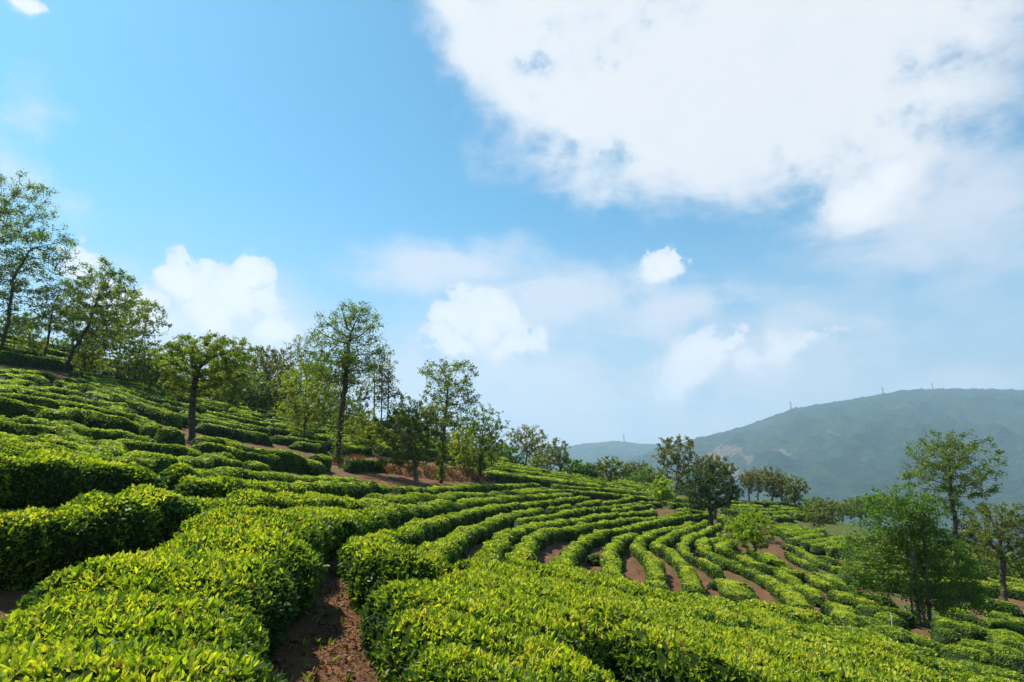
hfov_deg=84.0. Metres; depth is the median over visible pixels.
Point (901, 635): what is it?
tea hedge
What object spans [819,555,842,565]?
tea hedge
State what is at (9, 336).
tea hedge
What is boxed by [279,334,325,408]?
thin tree
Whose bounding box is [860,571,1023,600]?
tea hedge
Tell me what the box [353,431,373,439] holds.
tea hedge
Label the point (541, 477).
tea hedge
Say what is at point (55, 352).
tea hedge
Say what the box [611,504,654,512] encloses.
tea hedge
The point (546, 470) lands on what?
tea hedge
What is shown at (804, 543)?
tea hedge
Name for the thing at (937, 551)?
bushy tree
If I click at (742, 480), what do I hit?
tree
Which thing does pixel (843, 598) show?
tea hedge
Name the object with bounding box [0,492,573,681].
tea hedge
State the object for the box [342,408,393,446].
bushy tree
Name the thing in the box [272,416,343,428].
tea hedge
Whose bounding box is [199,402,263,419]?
tea hedge
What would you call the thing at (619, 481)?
tea hedge
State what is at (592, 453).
hills
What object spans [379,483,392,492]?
tea bush
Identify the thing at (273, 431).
tea hedge
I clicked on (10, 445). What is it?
tea hedge
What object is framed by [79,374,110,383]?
tea hedge
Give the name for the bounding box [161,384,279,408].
tea hedge
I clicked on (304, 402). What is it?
young tree
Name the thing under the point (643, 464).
tree
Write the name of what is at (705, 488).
round tree
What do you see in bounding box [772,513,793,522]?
tea hedge
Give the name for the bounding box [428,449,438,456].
tea hedge
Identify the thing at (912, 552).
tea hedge
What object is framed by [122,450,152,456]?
tea hedge
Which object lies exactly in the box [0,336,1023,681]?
ground
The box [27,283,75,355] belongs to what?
tree
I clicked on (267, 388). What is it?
bushy tree
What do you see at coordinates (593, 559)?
tea bush
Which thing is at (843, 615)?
tea hedge
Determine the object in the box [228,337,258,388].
thin tree
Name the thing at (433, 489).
tea hedge
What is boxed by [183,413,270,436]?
tea hedge
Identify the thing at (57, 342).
bushy tree
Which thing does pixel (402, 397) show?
loose tree
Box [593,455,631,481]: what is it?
tree
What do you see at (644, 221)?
sky
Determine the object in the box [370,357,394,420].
thin tree
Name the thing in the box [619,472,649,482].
tree
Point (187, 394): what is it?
tea hedge
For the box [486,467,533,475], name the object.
tea hedge
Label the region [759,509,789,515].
tea hedge
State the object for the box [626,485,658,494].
tea hedge
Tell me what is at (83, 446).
tea hedge
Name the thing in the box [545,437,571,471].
tree
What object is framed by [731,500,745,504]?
tea hedge
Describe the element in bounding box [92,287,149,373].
slim tree
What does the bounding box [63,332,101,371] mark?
loose tree
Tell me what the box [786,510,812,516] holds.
tea hedge
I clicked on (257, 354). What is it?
thin tree
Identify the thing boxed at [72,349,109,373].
bushy tree
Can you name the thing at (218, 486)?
tea hedge
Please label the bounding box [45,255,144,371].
leaning tree
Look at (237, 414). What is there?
tea hedge
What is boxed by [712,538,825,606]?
tea hedge
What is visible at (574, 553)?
tea hedge
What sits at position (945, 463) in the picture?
tall tree
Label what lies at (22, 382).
tea hedge
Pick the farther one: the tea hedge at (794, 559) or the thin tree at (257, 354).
the thin tree at (257, 354)
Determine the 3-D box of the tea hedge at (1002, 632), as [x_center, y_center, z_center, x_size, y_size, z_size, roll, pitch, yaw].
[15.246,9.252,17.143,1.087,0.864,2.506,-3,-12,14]
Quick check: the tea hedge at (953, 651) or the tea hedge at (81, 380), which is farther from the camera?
the tea hedge at (81, 380)
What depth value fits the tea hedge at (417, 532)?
16.51 m
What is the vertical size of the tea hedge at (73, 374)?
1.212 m
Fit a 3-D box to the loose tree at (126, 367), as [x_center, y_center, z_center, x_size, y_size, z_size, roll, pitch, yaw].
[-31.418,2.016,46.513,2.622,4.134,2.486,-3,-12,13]
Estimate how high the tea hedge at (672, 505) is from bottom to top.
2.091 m
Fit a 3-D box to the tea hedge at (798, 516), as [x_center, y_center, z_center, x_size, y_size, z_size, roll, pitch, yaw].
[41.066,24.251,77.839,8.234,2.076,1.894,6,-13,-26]
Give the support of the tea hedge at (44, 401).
on the ground at (634, 570)
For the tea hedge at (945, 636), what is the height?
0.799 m
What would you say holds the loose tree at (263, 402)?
on the ground at (634, 570)
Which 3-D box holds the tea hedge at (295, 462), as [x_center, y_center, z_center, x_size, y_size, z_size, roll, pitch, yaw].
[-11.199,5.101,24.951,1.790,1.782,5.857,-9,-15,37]
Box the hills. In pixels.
[495,441,669,477]
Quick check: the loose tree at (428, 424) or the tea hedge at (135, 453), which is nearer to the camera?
the tea hedge at (135, 453)
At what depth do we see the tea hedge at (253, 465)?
19.41 m
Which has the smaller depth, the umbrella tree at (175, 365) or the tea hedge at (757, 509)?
the umbrella tree at (175, 365)
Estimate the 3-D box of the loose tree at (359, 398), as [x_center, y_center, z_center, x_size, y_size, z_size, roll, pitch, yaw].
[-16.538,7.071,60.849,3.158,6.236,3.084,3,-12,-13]
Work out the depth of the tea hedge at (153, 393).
42.94 m
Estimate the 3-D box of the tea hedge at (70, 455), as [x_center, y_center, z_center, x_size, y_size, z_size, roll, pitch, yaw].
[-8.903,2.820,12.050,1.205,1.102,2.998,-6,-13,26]
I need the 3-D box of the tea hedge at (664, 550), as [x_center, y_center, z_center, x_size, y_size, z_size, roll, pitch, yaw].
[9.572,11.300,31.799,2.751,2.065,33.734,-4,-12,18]
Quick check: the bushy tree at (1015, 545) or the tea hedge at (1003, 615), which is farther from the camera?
the bushy tree at (1015, 545)
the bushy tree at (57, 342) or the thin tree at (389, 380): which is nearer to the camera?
the bushy tree at (57, 342)
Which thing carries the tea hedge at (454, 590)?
on the ground at (634, 570)
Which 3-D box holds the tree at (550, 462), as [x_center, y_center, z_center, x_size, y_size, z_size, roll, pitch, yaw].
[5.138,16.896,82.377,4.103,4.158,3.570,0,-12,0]
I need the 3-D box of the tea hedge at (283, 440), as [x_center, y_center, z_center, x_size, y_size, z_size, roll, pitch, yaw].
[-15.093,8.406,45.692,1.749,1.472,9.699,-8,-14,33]
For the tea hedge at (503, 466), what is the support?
on the ground at (634, 570)
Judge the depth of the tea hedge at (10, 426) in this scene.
15.74 m
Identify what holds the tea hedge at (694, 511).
on the ground at (634, 570)
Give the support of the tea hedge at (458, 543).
on the ground at (634, 570)
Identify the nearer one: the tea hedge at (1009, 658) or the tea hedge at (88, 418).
the tea hedge at (1009, 658)
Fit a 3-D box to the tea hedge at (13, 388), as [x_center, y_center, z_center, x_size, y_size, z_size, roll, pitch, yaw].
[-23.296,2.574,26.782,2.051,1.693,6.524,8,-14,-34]
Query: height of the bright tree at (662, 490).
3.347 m
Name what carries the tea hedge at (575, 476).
on the ground at (634, 570)
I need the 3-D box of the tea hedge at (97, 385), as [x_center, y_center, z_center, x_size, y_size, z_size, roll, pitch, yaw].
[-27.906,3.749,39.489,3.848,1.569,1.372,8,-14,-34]
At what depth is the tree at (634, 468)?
95.10 m
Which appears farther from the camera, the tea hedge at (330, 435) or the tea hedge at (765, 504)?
the tea hedge at (765, 504)
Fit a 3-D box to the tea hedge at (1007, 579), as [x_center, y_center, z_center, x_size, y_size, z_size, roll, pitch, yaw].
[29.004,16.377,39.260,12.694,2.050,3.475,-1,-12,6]
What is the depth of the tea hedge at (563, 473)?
69.41 m
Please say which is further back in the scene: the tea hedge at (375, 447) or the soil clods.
the tea hedge at (375, 447)
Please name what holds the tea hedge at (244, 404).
on the ground at (634, 570)
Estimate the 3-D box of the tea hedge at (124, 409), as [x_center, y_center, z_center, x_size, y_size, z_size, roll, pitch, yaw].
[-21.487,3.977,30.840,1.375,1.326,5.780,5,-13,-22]
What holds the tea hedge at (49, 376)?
on the ground at (634, 570)
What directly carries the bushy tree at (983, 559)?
on the ground at (634, 570)
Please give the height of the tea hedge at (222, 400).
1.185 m
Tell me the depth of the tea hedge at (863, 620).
16.44 m
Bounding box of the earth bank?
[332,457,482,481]
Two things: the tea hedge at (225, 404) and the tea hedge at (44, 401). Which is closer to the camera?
the tea hedge at (44, 401)
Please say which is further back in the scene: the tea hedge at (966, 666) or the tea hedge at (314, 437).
the tea hedge at (314, 437)
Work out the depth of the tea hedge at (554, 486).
57.31 m
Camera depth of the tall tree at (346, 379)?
38.40 m
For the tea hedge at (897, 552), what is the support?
on the ground at (634, 570)
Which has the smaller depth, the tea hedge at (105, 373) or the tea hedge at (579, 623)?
the tea hedge at (579, 623)
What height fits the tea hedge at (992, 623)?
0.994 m
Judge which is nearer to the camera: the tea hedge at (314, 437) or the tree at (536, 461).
the tea hedge at (314, 437)
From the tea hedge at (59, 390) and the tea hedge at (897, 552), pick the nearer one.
the tea hedge at (59, 390)
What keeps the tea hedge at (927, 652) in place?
on the ground at (634, 570)
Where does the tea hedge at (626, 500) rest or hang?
on the ground at (634, 570)
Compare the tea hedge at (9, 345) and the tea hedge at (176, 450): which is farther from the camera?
the tea hedge at (9, 345)
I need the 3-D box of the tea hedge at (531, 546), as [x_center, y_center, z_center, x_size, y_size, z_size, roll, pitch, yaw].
[6.645,10.421,32.031,3.435,3.166,43.706,-5,-13,21]
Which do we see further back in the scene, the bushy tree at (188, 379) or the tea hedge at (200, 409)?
the bushy tree at (188, 379)
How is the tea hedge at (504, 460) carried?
on the ground at (634, 570)
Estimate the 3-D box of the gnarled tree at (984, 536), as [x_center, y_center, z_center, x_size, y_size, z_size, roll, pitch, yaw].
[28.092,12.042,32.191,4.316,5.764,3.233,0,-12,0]
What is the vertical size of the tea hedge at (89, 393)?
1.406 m
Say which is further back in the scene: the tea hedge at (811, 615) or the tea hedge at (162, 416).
the tea hedge at (162, 416)
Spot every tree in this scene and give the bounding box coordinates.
[0,168,60,300]
[0,219,92,346]
[0,308,53,337]
[10,325,50,355]
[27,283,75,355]
[37,335,70,352]
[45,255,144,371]
[52,278,89,344]
[60,333,98,351]
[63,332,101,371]
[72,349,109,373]
[84,316,127,365]
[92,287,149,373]
[107,341,146,381]
[112,298,171,381]
[121,357,159,383]
[129,341,185,390]
[131,346,169,387]
[148,330,255,441]
[163,373,191,392]
[187,372,228,397]
[201,353,236,377]
[214,360,250,401]
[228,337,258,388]
[237,373,271,407]
[246,370,275,407]
[247,345,267,388]
[249,345,286,407]
[258,376,293,410]
[268,350,299,407]
[270,360,338,435]
[270,370,307,411]
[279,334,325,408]
[282,372,316,413]
[297,298,389,459]
[303,349,332,407]
[307,381,339,426]
[317,382,341,424]
[330,391,364,431]
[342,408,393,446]
[346,378,372,428]
[362,352,387,430]
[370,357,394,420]
[372,397,450,482]
[377,350,399,428]
[380,404,414,438]
[390,391,414,436]
[416,404,442,443]
[417,357,481,483]
[445,412,473,455]
[446,426,478,468]
[460,419,482,455]
[462,403,510,476]
[477,434,508,466]
[500,442,527,464]
[505,424,549,465]
[526,450,547,468]
[537,443,558,469]
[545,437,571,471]
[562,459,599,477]
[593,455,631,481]
[617,461,637,478]
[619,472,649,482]
[633,460,652,480]
[637,467,668,484]
[650,434,702,492]
[651,475,677,506]
[670,476,710,495]
[680,460,739,524]
[693,453,738,491]
[723,483,744,498]
[737,469,757,500]
[743,466,769,500]
[755,464,784,500]
[769,472,793,502]
[780,474,810,506]
[797,497,823,511]
[802,496,844,528]
[825,499,863,521]
[834,481,998,627]
[842,495,878,524]
[861,493,892,527]
[897,429,1011,564]
[903,539,954,564]
[944,517,1005,565]
[959,551,1010,579]
[961,501,1023,600]
[1005,555,1023,579]
[1009,530,1023,565]
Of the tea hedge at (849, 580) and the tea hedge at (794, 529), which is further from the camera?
the tea hedge at (794, 529)
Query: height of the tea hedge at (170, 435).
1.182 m
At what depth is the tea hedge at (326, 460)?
31.00 m
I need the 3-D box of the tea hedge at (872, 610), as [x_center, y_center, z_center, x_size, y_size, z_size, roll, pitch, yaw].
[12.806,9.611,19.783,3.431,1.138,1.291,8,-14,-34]
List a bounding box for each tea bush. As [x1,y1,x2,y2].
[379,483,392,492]
[586,553,599,566]
[706,582,717,591]
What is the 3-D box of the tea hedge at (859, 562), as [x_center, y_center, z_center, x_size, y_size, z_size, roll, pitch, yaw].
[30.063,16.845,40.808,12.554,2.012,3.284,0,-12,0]
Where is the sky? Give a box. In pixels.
[0,0,1023,447]
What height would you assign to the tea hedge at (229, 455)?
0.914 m
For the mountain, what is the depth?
2063.34 m
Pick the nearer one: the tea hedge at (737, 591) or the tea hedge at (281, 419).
the tea hedge at (737, 591)
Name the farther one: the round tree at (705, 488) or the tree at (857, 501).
the tree at (857, 501)
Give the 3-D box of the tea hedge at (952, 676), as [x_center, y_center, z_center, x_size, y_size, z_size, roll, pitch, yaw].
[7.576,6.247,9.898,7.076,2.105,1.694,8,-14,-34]
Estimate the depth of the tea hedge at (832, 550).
45.28 m
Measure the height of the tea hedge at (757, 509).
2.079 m
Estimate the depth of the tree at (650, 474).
92.68 m
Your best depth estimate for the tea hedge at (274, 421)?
51.88 m
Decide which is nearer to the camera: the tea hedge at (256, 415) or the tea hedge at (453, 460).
the tea hedge at (256, 415)
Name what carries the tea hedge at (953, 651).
on the ground at (634, 570)
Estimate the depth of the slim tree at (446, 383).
40.03 m
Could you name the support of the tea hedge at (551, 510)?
on the ground at (634, 570)
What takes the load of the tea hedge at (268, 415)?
on the ground at (634, 570)
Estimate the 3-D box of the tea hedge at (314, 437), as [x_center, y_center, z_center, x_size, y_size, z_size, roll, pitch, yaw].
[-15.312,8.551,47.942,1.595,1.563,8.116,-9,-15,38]
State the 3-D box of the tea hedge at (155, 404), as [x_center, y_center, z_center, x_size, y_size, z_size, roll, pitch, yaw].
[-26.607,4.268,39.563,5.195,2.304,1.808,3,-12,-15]
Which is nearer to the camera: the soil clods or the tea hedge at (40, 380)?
the soil clods
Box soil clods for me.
[274,557,378,681]
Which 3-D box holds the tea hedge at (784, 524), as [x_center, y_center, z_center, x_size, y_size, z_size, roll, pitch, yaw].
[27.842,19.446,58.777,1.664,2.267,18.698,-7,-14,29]
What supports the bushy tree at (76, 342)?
on the ground at (634, 570)
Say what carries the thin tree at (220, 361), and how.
on the ground at (634, 570)
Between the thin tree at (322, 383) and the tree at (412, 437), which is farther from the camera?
the thin tree at (322, 383)
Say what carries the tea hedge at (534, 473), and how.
on the ground at (634, 570)
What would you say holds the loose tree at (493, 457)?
on the ground at (634, 570)
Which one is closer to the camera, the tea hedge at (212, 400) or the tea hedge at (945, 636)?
the tea hedge at (945, 636)
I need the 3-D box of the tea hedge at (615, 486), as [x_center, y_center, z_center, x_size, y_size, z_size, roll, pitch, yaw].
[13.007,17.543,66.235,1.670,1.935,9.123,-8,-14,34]
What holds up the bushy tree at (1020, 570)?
on the ground at (634, 570)
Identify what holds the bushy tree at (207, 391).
on the ground at (634, 570)
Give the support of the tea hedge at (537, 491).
on the ground at (634, 570)
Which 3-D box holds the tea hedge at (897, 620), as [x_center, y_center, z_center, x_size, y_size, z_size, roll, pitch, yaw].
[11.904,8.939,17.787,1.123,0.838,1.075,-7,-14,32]
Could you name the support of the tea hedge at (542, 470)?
on the ground at (634, 570)
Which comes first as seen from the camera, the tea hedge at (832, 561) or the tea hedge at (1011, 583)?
the tea hedge at (1011, 583)
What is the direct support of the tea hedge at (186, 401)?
on the ground at (634, 570)
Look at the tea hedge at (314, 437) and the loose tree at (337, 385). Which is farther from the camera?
the loose tree at (337, 385)
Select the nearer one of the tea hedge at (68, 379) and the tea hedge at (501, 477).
the tea hedge at (68, 379)
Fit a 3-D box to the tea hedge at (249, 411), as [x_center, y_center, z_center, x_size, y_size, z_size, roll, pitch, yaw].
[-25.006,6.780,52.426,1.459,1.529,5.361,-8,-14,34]
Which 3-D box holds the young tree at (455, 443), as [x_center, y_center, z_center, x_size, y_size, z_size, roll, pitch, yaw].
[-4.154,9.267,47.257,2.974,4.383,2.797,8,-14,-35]
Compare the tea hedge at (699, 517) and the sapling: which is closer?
the sapling
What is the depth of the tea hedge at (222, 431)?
38.29 m
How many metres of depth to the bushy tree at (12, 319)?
69.39 m
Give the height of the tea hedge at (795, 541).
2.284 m
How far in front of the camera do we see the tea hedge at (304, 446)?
42.33 m
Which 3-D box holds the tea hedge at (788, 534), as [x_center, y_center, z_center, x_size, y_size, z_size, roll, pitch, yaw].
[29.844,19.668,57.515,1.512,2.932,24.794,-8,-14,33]
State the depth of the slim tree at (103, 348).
51.78 m
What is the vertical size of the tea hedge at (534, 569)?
2.094 m
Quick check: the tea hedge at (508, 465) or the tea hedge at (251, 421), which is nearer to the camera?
the tea hedge at (251, 421)
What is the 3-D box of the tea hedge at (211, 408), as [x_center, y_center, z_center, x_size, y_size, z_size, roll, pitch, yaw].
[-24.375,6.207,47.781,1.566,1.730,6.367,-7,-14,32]
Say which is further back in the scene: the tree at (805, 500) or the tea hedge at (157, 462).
the tree at (805, 500)
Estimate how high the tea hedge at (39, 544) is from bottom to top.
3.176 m
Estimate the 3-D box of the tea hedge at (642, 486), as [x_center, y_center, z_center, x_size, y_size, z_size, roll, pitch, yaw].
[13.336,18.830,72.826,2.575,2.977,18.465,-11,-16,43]
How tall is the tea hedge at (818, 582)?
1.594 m
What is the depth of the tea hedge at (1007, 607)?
28.39 m
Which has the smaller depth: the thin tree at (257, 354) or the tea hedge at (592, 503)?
the tea hedge at (592, 503)
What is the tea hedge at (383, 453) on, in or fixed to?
on the ground at (634, 570)
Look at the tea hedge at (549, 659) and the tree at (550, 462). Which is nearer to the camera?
the tea hedge at (549, 659)
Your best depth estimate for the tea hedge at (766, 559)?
32.88 m
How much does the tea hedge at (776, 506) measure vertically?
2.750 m
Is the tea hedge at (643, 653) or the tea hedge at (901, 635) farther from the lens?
the tea hedge at (901, 635)
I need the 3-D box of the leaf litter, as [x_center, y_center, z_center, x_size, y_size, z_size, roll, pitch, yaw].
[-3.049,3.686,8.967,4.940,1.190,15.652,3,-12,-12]
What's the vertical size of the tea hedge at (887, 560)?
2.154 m
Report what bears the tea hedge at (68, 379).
on the ground at (634, 570)
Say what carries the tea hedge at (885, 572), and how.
on the ground at (634, 570)
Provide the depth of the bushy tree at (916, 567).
21.32 m
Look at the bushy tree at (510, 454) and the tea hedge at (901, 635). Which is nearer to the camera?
the tea hedge at (901, 635)
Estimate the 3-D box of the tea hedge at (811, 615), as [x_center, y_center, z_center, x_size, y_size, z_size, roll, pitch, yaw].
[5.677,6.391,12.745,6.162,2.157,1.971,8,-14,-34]
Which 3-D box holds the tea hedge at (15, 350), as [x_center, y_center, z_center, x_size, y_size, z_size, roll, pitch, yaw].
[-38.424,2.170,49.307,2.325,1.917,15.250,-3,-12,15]
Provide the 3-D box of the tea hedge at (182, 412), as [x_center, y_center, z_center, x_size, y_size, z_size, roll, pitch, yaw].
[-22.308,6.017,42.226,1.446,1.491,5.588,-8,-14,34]
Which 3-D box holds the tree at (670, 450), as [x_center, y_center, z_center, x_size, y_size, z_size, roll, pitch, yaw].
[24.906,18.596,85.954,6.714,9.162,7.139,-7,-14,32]
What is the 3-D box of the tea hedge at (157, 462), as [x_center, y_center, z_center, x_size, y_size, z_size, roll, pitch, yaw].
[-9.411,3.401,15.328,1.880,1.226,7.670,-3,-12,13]
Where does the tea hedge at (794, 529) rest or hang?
on the ground at (634, 570)
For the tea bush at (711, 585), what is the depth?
19.65 m
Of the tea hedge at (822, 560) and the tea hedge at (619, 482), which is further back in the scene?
the tea hedge at (619, 482)
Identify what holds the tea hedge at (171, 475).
on the ground at (634, 570)
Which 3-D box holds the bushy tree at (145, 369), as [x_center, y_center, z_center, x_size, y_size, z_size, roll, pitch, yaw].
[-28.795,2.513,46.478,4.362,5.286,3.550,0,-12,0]
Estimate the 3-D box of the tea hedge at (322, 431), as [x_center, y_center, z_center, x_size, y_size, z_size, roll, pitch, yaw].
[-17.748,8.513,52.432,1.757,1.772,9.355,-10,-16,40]
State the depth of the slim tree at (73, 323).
53.48 m
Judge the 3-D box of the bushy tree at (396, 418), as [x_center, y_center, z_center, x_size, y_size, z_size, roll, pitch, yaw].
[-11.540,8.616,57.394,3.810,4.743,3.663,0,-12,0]
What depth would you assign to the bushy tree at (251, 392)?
59.64 m
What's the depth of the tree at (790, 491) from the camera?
82.86 m
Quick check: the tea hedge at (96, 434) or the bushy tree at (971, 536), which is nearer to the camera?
the tea hedge at (96, 434)
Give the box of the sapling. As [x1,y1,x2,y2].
[716,506,779,559]
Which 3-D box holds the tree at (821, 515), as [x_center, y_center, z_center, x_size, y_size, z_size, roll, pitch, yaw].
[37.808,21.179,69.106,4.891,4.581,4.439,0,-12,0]
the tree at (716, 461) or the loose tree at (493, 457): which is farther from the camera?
the tree at (716, 461)
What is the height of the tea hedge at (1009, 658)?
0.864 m
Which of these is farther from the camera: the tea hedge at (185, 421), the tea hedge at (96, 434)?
the tea hedge at (185, 421)
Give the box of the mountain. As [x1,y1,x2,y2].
[608,388,1023,552]
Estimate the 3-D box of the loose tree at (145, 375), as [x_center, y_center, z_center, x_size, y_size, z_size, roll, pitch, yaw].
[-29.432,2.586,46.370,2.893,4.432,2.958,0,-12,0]
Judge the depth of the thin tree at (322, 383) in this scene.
66.29 m
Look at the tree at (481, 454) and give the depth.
48.66 m
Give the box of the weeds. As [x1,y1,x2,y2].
[282,561,374,680]
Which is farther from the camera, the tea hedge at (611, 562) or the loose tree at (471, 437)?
the loose tree at (471, 437)
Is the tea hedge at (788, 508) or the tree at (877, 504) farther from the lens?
the tree at (877, 504)
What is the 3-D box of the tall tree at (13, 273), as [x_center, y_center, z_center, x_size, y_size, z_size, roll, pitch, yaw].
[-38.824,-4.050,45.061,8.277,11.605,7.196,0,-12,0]
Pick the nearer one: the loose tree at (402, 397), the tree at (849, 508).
the loose tree at (402, 397)
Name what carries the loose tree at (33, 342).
on the ground at (634, 570)
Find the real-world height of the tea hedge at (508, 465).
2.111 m
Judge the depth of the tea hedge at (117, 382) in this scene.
43.97 m
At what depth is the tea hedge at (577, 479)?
64.18 m
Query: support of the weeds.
on the ground at (634, 570)
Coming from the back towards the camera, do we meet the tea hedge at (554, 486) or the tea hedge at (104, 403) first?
the tea hedge at (554, 486)
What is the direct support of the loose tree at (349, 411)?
on the ground at (634, 570)
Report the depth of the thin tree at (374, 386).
64.16 m
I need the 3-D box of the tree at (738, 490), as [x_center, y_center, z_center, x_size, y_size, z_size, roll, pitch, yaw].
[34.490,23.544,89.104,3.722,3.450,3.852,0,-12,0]
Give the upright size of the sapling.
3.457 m
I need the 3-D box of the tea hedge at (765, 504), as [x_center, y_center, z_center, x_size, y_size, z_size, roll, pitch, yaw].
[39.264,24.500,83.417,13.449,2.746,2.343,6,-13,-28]
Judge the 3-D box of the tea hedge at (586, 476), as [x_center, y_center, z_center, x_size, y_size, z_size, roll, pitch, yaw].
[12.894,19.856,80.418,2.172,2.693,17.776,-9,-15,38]
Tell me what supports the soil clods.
on the ground at (634, 570)
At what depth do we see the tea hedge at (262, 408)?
59.67 m
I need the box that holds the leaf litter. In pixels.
[271,556,380,681]
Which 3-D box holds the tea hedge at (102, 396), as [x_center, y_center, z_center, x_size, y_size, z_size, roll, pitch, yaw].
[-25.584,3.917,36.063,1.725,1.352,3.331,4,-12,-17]
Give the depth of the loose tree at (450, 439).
59.86 m
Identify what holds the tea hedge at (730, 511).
on the ground at (634, 570)
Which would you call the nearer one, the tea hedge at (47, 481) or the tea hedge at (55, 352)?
the tea hedge at (47, 481)
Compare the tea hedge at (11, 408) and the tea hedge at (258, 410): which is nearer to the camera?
the tea hedge at (11, 408)
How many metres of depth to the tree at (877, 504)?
95.74 m
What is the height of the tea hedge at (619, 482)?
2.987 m
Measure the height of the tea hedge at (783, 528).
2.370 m
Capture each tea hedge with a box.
[0,332,130,366]
[0,337,131,371]
[0,342,43,353]
[0,345,124,373]
[0,350,74,372]
[0,368,56,383]
[0,373,51,386]
[0,378,37,386]
[0,383,39,395]
[0,392,162,427]
[0,396,73,420]
[0,415,127,456]
[0,431,29,456]
[0,450,168,509]
[0,483,548,590]
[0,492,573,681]
[11,415,155,442]
[17,448,148,469]
[19,441,245,473]
[20,432,113,456]
[28,385,86,398]
[30,392,101,406]
[52,380,83,393]
[56,406,158,438]
[57,377,102,383]
[68,370,115,378]
[69,382,97,392]
[76,378,107,383]
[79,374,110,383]
[83,389,111,398]
[86,382,206,413]
[89,380,178,400]
[89,393,122,402]
[90,383,128,393]
[91,376,143,386]
[92,380,178,401]
[94,388,182,429]
[95,370,156,386]
[98,387,163,407]
[98,399,128,407]
[100,405,137,414]
[106,380,127,385]
[115,438,202,457]
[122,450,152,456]
[124,385,204,403]
[134,382,189,395]
[153,426,185,445]
[156,407,257,431]
[159,462,359,490]
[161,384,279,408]
[161,403,195,412]
[174,474,389,499]
[179,410,238,421]
[180,394,241,404]
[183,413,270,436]
[187,396,250,410]
[191,435,307,473]
[191,441,325,475]
[195,422,273,445]
[196,403,250,415]
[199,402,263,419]
[200,396,230,402]
[203,452,235,459]
[204,410,314,434]
[220,405,265,418]
[222,411,264,421]
[240,402,269,408]
[243,460,270,471]
[246,406,322,420]
[259,407,331,419]
[264,412,289,418]
[264,418,334,429]
[266,426,300,435]
[270,435,366,450]
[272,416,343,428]
[278,422,359,435]
[287,432,366,444]
[287,441,328,453]
[308,453,332,472]
[315,433,384,445]
[325,431,349,436]
[333,445,372,455]
[336,495,590,583]
[342,458,385,472]
[345,537,454,616]
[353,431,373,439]
[355,567,833,671]
[371,585,943,681]
[373,443,394,452]
[377,446,427,459]
[391,483,541,494]
[395,625,618,681]
[417,507,545,568]
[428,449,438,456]
[437,454,486,467]
[452,555,696,604]
[469,508,658,563]
[474,452,508,461]
[482,471,604,487]
[483,460,545,472]
[484,458,567,473]
[484,464,574,477]
[485,461,539,471]
[486,465,564,476]
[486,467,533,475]
[486,470,601,485]
[490,471,592,483]
[504,510,690,561]
[514,501,661,526]
[515,488,562,494]
[543,474,625,486]
[545,504,573,514]
[549,470,580,476]
[549,472,590,478]
[549,513,693,567]
[550,483,652,495]
[562,488,658,501]
[569,473,633,481]
[574,499,602,508]
[581,478,653,488]
[585,478,651,487]
[588,477,653,486]
[597,479,638,484]
[599,531,638,575]
[600,495,654,505]
[602,619,951,681]
[604,484,640,491]
[606,487,653,494]
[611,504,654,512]
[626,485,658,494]
[629,521,695,589]
[647,519,709,595]
[666,501,705,510]
[672,589,839,625]
[673,497,698,503]
[674,507,707,514]
[676,514,726,578]
[691,512,716,521]
[693,533,815,610]
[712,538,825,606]
[712,578,759,602]
[719,509,773,521]
[720,506,776,512]
[730,503,764,507]
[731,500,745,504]
[743,549,786,566]
[749,499,810,509]
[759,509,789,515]
[764,552,838,593]
[767,522,792,535]
[768,504,810,511]
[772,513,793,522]
[776,524,801,536]
[777,506,804,510]
[778,526,812,537]
[779,544,843,573]
[781,527,827,541]
[784,551,818,571]
[785,532,827,546]
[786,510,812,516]
[792,512,833,523]
[798,535,846,551]
[804,622,899,644]
[805,552,829,563]
[809,538,849,554]
[812,572,852,591]
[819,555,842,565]
[819,600,860,627]
[824,541,852,557]
[826,589,887,607]
[836,570,999,597]
[842,560,1023,580]
[844,566,960,577]
[846,549,954,564]
[847,563,1023,583]
[848,553,998,573]
[848,591,899,608]
[853,542,1012,568]
[853,615,888,627]
[854,540,1023,569]
[854,604,916,627]
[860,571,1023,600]
[865,624,946,652]
[873,611,911,631]
[903,643,944,659]
[926,656,1023,681]
[928,628,964,644]
[930,615,1023,650]
[937,604,979,624]
[939,643,1001,667]
[941,670,1022,681]
[956,638,1023,674]
[971,593,1023,617]
[978,617,1023,635]
[983,610,1023,625]
[986,577,1023,587]
[988,629,1023,651]
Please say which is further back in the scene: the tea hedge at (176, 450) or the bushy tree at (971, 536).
the bushy tree at (971, 536)
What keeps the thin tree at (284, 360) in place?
on the ground at (634, 570)
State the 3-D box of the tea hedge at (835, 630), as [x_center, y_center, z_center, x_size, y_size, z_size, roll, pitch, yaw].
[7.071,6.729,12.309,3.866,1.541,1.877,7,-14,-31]
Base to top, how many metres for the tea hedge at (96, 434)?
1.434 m
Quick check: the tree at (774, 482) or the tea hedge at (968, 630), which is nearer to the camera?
the tea hedge at (968, 630)
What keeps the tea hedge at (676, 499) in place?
on the ground at (634, 570)
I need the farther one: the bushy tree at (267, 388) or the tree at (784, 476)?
the tree at (784, 476)
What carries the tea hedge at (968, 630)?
on the ground at (634, 570)
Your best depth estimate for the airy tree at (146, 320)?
51.04 m
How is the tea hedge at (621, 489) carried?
on the ground at (634, 570)
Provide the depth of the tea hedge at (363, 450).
46.53 m
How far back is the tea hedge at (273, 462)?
23.81 m

